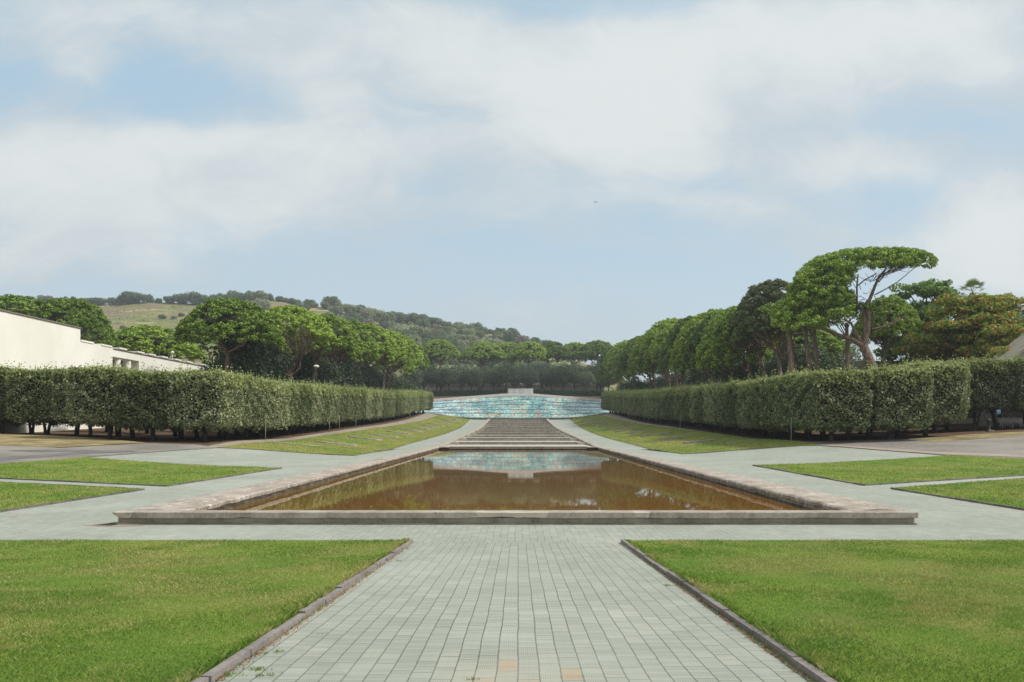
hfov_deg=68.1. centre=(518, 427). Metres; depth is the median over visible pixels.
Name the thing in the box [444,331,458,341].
hillside tree
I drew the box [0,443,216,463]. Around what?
road
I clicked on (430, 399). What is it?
clipped holm oak
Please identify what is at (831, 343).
stone pine
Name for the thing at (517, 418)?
kerb
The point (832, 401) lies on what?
clipped holm oak
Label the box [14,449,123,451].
road patch
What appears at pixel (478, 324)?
hillside tree
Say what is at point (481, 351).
stone pine
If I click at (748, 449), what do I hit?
kerb
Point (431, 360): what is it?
stone pine
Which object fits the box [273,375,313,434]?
clipped holm oak
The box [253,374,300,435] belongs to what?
clipped holm oak
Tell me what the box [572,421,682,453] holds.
kerb
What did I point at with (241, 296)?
hillside tree
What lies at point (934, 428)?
clipped holm oak
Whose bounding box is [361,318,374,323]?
hillside tree
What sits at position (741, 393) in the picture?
clipped holm oak
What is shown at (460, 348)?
hillside tree
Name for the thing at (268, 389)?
clipped holm oak
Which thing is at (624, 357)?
stone pine
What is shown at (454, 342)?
hillside tree
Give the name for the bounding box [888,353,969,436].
clipped holm oak
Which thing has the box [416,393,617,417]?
mosaic wall
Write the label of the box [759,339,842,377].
dark oak
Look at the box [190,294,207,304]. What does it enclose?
hillside tree
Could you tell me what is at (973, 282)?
fan palm
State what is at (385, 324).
hillside tree
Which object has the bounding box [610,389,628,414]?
clipped holm oak
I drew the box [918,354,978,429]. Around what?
clipped holm oak
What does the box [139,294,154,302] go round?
hillside tree
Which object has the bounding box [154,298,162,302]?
hillside tree
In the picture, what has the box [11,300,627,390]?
hill
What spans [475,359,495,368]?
hillside tree
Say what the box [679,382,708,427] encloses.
clipped holm oak
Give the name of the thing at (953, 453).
road border
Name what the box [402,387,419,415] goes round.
clipped holm oak
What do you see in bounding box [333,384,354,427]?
clipped holm oak
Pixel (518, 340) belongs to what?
hillside tree
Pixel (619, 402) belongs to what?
clipped holm oak
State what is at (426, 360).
stone pine
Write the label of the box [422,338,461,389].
stone pine
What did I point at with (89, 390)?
clipped holm oak
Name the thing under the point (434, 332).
hillside tree
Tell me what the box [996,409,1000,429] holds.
notice sign
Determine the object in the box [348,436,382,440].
oval bed
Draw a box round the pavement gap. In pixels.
[97,522,119,525]
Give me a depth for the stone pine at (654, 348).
175.16 m
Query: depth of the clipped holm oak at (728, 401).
91.01 m
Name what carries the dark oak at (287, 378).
on the ground at (165, 437)
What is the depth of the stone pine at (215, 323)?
108.12 m
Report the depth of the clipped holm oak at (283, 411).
83.97 m
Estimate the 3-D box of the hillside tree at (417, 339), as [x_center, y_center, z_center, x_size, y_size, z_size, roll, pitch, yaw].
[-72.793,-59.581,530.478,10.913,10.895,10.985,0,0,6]
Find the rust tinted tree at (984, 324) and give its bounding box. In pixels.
[891,291,1023,364]
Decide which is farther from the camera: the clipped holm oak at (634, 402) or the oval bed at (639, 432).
the clipped holm oak at (634, 402)
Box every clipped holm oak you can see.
[0,360,27,432]
[1,364,54,433]
[4,361,67,434]
[42,367,87,434]
[48,363,124,436]
[62,357,145,438]
[84,422,128,435]
[100,367,166,437]
[110,360,189,440]
[158,367,211,438]
[165,361,243,441]
[194,367,224,437]
[197,364,260,439]
[218,370,277,438]
[251,374,291,437]
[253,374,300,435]
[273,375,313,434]
[288,379,332,431]
[291,376,322,432]
[298,380,341,429]
[314,382,346,428]
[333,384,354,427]
[337,384,361,426]
[339,384,366,425]
[348,385,372,424]
[352,384,376,424]
[355,386,382,423]
[370,386,387,422]
[375,387,390,421]
[378,388,396,420]
[380,387,395,421]
[380,388,401,419]
[389,389,408,418]
[391,390,405,419]
[396,389,416,416]
[397,388,411,417]
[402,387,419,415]
[406,389,423,414]
[407,388,421,414]
[410,388,424,413]
[417,390,427,412]
[419,388,429,412]
[422,390,431,412]
[600,392,610,412]
[602,390,612,412]
[604,390,614,412]
[606,390,616,413]
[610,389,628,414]
[612,390,627,415]
[614,388,633,415]
[617,390,629,416]
[621,388,634,417]
[623,389,645,418]
[626,392,639,418]
[628,390,642,419]
[631,388,646,420]
[636,386,651,420]
[638,388,656,421]
[642,385,666,422]
[647,389,663,422]
[651,385,678,423]
[658,386,678,424]
[661,385,680,425]
[666,383,696,425]
[672,382,703,426]
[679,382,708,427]
[688,378,721,428]
[692,378,721,430]
[701,376,743,431]
[711,378,754,433]
[720,373,760,434]
[734,373,780,436]
[745,370,797,438]
[758,368,822,439]
[773,365,840,440]
[792,359,874,441]
[820,431,825,436]
[848,363,895,437]
[859,357,934,438]
[875,361,899,435]
[882,358,924,432]
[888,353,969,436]
[899,355,972,432]
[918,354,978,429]
[947,350,1016,430]
[976,354,1021,427]
[994,351,1023,428]
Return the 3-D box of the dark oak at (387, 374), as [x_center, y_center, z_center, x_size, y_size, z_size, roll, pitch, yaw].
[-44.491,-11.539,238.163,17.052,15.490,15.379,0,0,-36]
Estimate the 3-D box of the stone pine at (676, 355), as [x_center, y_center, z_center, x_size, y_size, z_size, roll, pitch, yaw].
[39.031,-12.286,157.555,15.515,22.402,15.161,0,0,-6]
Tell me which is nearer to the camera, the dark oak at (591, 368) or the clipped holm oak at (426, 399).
the clipped holm oak at (426, 399)
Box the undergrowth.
[105,302,576,383]
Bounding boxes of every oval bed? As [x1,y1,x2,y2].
[316,441,357,445]
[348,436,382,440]
[368,433,398,437]
[385,430,412,434]
[628,430,651,433]
[640,432,669,436]
[660,435,687,439]
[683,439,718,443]
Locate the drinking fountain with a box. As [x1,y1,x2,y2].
[985,417,993,431]
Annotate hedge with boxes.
[418,384,603,390]
[427,388,507,395]
[533,389,603,395]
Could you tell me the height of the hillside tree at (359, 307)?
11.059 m
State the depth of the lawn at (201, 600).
8.64 m
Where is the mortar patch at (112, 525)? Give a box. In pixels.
[87,524,141,526]
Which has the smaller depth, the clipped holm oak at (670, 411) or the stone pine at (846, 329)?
the stone pine at (846, 329)
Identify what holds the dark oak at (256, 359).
on the ground at (165, 437)
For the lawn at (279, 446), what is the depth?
92.26 m
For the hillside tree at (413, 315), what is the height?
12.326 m
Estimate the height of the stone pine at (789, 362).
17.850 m
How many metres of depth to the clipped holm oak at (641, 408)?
154.96 m
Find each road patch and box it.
[0,450,136,459]
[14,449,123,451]
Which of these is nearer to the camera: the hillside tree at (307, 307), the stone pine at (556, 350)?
the stone pine at (556, 350)
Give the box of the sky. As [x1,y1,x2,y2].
[0,0,1023,382]
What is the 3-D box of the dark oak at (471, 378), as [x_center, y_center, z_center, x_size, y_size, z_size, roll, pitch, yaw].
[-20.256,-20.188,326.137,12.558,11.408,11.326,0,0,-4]
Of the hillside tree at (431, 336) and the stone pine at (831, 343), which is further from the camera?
the hillside tree at (431, 336)
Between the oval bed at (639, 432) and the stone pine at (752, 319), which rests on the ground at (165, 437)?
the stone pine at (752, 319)
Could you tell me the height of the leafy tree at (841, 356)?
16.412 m
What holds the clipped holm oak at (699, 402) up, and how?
on the ground at (165, 437)
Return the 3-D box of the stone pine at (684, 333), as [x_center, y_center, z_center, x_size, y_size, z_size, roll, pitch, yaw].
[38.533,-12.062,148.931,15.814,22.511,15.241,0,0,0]
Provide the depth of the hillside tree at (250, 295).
691.22 m
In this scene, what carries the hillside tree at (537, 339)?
on the hill
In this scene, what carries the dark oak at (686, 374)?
on the ground at (165, 437)
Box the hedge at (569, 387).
[418,384,603,390]
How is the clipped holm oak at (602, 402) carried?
on the ground at (165, 437)
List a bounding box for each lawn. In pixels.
[0,457,274,484]
[0,482,133,509]
[0,540,398,681]
[223,415,468,454]
[571,415,817,453]
[630,540,1023,681]
[760,455,1023,483]
[897,478,1023,507]
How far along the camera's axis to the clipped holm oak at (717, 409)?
96.41 m
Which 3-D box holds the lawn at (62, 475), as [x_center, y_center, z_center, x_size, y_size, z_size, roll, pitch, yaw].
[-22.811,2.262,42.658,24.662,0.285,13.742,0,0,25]
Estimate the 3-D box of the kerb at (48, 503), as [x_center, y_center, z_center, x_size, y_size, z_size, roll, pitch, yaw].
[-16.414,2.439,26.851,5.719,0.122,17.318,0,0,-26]
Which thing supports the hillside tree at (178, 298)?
on the hill
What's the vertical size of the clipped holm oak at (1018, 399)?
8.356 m
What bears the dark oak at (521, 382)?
on the ground at (165, 437)
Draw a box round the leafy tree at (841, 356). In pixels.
[828,334,864,370]
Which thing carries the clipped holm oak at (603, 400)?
on the ground at (165, 437)
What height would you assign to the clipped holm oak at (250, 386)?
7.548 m
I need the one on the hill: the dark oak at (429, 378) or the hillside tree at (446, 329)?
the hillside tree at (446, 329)
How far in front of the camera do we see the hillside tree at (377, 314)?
671.15 m
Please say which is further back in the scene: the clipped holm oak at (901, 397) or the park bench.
the park bench
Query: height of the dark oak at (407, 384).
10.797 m
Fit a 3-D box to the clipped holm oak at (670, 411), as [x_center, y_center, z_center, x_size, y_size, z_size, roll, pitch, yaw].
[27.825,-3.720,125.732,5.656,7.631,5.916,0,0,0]
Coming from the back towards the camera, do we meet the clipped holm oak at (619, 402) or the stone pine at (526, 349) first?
the stone pine at (526, 349)
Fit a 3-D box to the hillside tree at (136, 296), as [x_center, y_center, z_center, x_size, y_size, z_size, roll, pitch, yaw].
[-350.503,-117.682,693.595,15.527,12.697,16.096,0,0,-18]
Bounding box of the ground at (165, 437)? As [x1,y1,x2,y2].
[13,391,1023,456]
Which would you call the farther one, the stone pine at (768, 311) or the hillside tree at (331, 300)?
the hillside tree at (331, 300)
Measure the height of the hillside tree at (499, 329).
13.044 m
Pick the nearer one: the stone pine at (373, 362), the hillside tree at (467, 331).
the stone pine at (373, 362)
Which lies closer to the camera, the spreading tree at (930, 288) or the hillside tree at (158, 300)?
the spreading tree at (930, 288)
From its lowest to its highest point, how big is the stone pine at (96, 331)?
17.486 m
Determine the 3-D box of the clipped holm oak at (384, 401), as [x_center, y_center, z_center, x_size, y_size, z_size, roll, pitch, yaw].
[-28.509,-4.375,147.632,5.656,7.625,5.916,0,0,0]
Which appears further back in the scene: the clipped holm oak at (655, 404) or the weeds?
the clipped holm oak at (655, 404)
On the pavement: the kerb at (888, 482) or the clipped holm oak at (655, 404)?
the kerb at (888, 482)
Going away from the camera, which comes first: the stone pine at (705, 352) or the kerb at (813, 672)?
the kerb at (813, 672)
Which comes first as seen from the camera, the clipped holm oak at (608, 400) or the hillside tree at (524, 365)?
the clipped holm oak at (608, 400)
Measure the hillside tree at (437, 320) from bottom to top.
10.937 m
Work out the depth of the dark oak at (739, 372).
145.95 m
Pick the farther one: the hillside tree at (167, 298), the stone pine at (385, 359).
the hillside tree at (167, 298)
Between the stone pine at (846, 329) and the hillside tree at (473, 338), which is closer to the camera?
the stone pine at (846, 329)
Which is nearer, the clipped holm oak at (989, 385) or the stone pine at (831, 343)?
the clipped holm oak at (989, 385)
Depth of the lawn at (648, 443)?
93.94 m
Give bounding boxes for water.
[227,450,808,509]
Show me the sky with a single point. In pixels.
(564, 172)
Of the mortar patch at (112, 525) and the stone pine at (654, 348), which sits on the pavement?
the mortar patch at (112, 525)
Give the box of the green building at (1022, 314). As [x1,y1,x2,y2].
[1011,306,1023,319]
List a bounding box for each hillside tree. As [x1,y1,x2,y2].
[89,297,99,305]
[94,297,106,305]
[107,297,116,304]
[115,295,129,304]
[120,290,135,303]
[127,292,141,303]
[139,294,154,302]
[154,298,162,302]
[158,314,166,318]
[163,296,175,302]
[172,293,187,303]
[183,291,200,304]
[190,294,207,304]
[208,294,220,298]
[226,290,239,298]
[232,292,245,299]
[244,290,256,300]
[254,298,271,309]
[255,290,268,301]
[266,293,274,300]
[275,296,283,301]
[287,298,294,303]
[295,303,310,310]
[302,299,315,305]
[310,302,318,307]
[320,302,329,309]
[322,296,340,306]
[328,305,343,315]
[331,303,341,307]
[341,304,356,313]
[341,316,352,320]
[352,316,364,322]
[355,304,365,312]
[359,307,373,319]
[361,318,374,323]
[371,309,384,321]
[380,311,395,325]
[381,321,393,328]
[388,325,403,332]
[391,311,405,324]
[400,329,417,337]
[405,312,418,323]
[408,326,425,337]
[409,334,421,344]
[417,318,429,327]
[418,314,428,318]
[421,332,431,339]
[427,324,441,329]
[428,334,436,339]
[431,317,442,323]
[432,329,445,334]
[440,326,452,333]
[442,321,451,327]
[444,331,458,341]
[446,339,457,345]
[451,324,466,329]
[452,346,464,352]
[457,334,472,340]
[457,340,470,346]
[460,328,475,335]
[463,360,472,365]
[464,334,476,343]
[465,325,479,329]
[469,322,482,329]
[475,329,484,338]
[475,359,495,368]
[484,329,492,333]
[488,337,499,345]
[492,327,505,336]
[493,331,503,336]
[493,334,503,340]
[502,327,518,341]
[513,335,529,343]
[514,363,531,370]
[530,337,540,342]
[531,360,552,367]
[538,340,553,345]
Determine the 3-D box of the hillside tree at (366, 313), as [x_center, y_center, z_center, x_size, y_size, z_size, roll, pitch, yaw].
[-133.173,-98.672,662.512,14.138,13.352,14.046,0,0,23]
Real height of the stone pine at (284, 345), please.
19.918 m
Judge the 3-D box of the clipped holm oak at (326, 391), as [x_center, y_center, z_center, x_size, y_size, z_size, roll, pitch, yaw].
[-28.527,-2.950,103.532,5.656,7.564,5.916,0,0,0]
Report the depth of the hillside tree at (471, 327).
659.07 m
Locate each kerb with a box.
[0,467,281,486]
[0,482,144,511]
[191,539,412,681]
[217,447,354,455]
[355,423,465,455]
[465,418,570,419]
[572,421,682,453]
[621,539,837,681]
[685,445,820,453]
[752,465,1023,485]
[890,487,1023,509]
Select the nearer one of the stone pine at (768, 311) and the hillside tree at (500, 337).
the stone pine at (768, 311)
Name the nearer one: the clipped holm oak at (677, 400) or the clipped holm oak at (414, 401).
the clipped holm oak at (677, 400)
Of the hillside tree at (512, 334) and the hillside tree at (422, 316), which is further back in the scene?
the hillside tree at (422, 316)
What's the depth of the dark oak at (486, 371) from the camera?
332.50 m
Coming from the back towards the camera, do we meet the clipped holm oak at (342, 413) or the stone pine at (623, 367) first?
the stone pine at (623, 367)
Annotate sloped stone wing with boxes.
[977,333,1023,426]
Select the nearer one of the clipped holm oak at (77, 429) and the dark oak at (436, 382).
the clipped holm oak at (77, 429)
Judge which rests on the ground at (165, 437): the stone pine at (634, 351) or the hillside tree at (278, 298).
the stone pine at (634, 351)
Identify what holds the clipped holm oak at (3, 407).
on the ground at (165, 437)
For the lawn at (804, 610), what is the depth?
8.64 m
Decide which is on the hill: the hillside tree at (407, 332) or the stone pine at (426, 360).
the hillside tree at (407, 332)
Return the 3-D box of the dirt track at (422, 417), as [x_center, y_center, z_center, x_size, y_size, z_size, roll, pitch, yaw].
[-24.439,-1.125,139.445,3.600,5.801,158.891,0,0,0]
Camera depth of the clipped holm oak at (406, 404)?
176.86 m
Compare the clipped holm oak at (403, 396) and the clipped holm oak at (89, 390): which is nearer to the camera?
the clipped holm oak at (89, 390)
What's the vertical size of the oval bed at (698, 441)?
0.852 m
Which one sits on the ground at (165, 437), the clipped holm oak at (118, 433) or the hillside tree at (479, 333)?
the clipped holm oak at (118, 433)
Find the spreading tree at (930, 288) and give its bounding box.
[869,278,967,364]
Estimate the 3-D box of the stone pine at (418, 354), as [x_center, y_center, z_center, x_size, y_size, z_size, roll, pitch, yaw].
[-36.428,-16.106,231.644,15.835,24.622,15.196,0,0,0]
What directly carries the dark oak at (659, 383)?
on the ground at (165, 437)
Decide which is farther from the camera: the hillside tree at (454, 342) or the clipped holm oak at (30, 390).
the hillside tree at (454, 342)
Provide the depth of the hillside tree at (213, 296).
687.83 m
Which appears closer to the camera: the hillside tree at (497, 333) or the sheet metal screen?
the sheet metal screen
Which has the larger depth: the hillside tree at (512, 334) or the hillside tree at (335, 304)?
the hillside tree at (335, 304)
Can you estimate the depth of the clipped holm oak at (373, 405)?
137.86 m
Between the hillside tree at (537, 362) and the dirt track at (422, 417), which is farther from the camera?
the hillside tree at (537, 362)
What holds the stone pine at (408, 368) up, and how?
on the ground at (165, 437)
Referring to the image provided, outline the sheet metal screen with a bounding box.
[508,388,533,393]
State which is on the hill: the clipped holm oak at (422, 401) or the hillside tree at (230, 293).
the hillside tree at (230, 293)
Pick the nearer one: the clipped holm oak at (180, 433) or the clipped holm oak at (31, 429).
the clipped holm oak at (180, 433)
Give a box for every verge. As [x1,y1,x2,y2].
[0,433,144,446]
[914,432,1023,441]
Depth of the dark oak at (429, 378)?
331.50 m
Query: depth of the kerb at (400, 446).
83.86 m
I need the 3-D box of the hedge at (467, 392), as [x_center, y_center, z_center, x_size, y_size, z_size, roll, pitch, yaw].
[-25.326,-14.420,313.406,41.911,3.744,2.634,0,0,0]
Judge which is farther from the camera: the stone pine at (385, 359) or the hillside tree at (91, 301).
the hillside tree at (91, 301)
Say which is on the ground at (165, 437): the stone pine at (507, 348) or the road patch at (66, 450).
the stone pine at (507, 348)
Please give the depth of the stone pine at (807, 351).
98.79 m
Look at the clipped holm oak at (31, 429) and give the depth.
80.70 m
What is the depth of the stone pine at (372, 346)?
157.28 m
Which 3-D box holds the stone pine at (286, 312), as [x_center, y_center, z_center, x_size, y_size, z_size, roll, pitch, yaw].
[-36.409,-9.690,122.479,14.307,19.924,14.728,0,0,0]
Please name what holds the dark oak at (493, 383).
on the ground at (165, 437)
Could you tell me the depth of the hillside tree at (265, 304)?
614.05 m
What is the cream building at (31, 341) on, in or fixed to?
on the ground at (165, 437)
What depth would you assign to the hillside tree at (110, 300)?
691.66 m
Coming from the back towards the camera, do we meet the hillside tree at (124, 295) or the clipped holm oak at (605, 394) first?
the hillside tree at (124, 295)
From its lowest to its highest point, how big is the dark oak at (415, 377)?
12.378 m
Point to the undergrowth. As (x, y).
(487, 337)
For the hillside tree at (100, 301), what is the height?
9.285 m
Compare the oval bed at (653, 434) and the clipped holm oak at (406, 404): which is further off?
the clipped holm oak at (406, 404)
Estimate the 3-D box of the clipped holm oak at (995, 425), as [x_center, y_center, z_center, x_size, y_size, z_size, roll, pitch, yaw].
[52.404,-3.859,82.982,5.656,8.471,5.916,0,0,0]
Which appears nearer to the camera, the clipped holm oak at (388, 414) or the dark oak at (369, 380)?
the clipped holm oak at (388, 414)
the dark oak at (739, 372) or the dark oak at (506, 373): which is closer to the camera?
the dark oak at (739, 372)
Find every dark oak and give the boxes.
[198,328,295,382]
[204,339,288,380]
[281,352,345,386]
[321,355,364,387]
[352,362,382,389]
[372,366,403,389]
[388,376,421,390]
[400,368,424,386]
[415,365,437,389]
[426,368,446,389]
[434,364,460,389]
[452,363,471,389]
[457,368,484,389]
[474,364,494,389]
[488,368,502,388]
[490,361,521,387]
[513,366,525,387]
[518,369,538,387]
[526,360,557,388]
[545,377,557,389]
[549,362,577,389]
[567,361,586,389]
[576,370,595,389]
[580,359,611,390]
[595,377,623,389]
[617,377,649,390]
[644,372,673,389]
[662,368,697,387]
[685,367,726,386]
[704,358,768,384]
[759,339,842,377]
[761,343,834,376]
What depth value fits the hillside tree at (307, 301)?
691.65 m
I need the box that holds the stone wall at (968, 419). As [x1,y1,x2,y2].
[937,411,976,424]
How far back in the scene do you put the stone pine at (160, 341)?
137.80 m
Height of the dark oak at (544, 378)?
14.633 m
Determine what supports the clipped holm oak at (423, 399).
on the ground at (165, 437)
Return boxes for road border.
[824,445,1023,456]
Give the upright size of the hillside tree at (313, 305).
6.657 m
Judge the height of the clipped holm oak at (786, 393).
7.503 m
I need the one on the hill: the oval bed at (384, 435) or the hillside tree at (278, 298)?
the hillside tree at (278, 298)
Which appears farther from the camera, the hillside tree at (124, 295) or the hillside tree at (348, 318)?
the hillside tree at (124, 295)
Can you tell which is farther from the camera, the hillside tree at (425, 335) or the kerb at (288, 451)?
the hillside tree at (425, 335)
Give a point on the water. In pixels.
(518, 480)
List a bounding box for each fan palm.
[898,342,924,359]
[959,277,987,344]
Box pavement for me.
[0,419,1023,681]
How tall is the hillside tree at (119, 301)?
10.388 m
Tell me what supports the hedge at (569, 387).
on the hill
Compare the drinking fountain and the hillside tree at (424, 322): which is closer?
the drinking fountain
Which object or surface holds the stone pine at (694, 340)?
on the ground at (165, 437)
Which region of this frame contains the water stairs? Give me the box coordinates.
[434,419,601,449]
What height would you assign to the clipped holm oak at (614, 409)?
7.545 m
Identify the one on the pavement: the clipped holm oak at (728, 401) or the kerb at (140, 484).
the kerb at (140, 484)
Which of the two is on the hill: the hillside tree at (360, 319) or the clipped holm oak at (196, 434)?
the hillside tree at (360, 319)
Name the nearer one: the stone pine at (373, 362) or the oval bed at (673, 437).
the oval bed at (673, 437)
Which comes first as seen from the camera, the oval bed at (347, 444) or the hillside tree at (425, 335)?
the oval bed at (347, 444)
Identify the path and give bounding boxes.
[270,441,327,446]
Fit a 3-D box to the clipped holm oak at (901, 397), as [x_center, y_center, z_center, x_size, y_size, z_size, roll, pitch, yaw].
[33.004,-2.370,67.122,5.694,7.555,5.866,0,0,0]
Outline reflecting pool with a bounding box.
[112,447,917,524]
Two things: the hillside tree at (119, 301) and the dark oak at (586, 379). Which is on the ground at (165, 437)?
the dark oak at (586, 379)
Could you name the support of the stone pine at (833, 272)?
on the ground at (165, 437)
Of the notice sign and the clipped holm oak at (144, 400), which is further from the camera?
the notice sign
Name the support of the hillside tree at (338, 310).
on the hill
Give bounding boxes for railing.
[850,356,897,370]
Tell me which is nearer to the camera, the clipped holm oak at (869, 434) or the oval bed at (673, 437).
the clipped holm oak at (869, 434)
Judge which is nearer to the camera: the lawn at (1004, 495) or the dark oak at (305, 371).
the lawn at (1004, 495)
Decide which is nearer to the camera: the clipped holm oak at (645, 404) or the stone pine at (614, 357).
the clipped holm oak at (645, 404)
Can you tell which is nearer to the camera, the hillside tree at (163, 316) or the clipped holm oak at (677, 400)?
the clipped holm oak at (677, 400)
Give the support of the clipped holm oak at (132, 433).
on the ground at (165, 437)
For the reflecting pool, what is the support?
on the pavement
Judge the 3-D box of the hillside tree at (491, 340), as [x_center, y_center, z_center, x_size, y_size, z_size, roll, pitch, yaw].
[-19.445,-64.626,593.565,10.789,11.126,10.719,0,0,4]
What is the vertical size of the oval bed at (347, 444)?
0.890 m
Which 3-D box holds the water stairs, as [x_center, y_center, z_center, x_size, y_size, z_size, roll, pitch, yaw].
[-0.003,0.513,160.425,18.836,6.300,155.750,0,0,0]
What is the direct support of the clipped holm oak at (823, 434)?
on the ground at (165, 437)
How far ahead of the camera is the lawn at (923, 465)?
45.24 m
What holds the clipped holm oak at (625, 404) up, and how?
on the ground at (165, 437)
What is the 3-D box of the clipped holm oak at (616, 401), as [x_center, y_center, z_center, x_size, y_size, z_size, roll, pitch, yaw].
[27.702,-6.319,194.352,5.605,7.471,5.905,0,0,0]
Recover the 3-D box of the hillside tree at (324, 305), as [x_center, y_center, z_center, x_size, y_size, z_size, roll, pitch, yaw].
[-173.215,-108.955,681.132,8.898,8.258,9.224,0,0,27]
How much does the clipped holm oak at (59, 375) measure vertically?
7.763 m
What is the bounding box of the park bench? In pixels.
[997,418,1022,427]
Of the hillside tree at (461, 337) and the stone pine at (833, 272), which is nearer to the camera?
the stone pine at (833, 272)
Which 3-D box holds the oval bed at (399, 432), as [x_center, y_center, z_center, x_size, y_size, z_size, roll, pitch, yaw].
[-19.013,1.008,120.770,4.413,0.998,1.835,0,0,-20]
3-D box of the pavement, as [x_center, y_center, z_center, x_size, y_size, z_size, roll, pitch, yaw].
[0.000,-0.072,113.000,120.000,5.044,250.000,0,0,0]
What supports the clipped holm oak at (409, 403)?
on the ground at (165, 437)
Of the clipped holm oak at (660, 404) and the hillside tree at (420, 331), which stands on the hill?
the hillside tree at (420, 331)
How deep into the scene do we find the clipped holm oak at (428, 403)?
220.80 m
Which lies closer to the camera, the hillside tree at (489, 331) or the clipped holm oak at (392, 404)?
the clipped holm oak at (392, 404)
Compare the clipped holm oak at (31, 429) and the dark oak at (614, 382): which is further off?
the dark oak at (614, 382)
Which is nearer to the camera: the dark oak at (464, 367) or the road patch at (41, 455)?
the road patch at (41, 455)
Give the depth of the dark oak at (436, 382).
339.90 m
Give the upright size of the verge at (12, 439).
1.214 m
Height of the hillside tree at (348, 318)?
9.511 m
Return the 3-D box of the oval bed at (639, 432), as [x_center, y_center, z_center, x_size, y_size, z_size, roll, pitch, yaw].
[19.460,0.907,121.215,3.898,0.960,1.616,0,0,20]
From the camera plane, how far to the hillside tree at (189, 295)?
689.93 m
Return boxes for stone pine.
[0,294,54,317]
[33,296,120,344]
[69,315,114,346]
[110,324,209,363]
[173,296,285,371]
[230,325,299,358]
[257,304,337,380]
[290,323,344,361]
[292,313,364,382]
[321,318,380,383]
[332,352,374,383]
[343,322,401,383]
[347,354,401,370]
[363,329,414,388]
[370,359,415,376]
[373,334,424,388]
[400,343,430,381]
[415,349,434,366]
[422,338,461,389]
[458,341,509,389]
[489,341,527,387]
[508,341,549,387]
[531,341,571,388]
[555,342,589,363]
[574,339,612,390]
[595,346,632,383]
[602,340,626,370]
[606,340,638,381]
[615,337,664,384]
[616,334,655,389]
[627,328,670,387]
[627,336,686,380]
[638,317,682,386]
[648,322,683,385]
[657,315,726,383]
[669,317,736,381]
[673,308,728,370]
[682,309,747,381]
[695,306,775,379]
[709,304,786,378]
[729,278,812,375]
[757,302,800,372]
[768,299,791,373]
[769,246,938,369]
[774,326,851,360]
[793,295,824,371]
[812,302,840,370]
[821,300,877,370]
[849,294,925,366]
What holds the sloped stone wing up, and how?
on the ground at (165, 437)
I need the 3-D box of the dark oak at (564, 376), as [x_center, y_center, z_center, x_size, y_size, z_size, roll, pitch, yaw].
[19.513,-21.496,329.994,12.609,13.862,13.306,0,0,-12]
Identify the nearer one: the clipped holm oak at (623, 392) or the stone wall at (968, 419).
the stone wall at (968, 419)
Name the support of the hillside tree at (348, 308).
on the hill
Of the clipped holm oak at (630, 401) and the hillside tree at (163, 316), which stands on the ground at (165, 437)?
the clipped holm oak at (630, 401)
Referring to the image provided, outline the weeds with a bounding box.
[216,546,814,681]
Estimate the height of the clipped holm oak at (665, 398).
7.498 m
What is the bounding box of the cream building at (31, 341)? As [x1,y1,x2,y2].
[0,309,210,432]
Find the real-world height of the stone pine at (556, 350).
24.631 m
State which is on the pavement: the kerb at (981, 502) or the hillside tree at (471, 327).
the kerb at (981, 502)
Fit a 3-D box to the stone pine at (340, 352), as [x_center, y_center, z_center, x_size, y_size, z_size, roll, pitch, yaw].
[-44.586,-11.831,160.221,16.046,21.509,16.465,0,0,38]
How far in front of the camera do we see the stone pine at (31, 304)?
130.73 m
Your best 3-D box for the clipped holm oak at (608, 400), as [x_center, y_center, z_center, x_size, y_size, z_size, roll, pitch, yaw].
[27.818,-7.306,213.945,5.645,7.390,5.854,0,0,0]
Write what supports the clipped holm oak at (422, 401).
on the ground at (165, 437)
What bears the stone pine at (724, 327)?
on the ground at (165, 437)
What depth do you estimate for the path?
73.38 m
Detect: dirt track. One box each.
[193,413,437,449]
[603,413,831,446]
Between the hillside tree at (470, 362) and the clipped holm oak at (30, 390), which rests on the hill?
the hillside tree at (470, 362)
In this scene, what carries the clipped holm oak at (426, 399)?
on the ground at (165, 437)
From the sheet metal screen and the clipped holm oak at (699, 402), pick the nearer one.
the clipped holm oak at (699, 402)
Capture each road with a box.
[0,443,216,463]
[808,436,1023,458]
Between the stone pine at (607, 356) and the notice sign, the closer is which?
the notice sign
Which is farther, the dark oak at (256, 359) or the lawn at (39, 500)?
the dark oak at (256, 359)

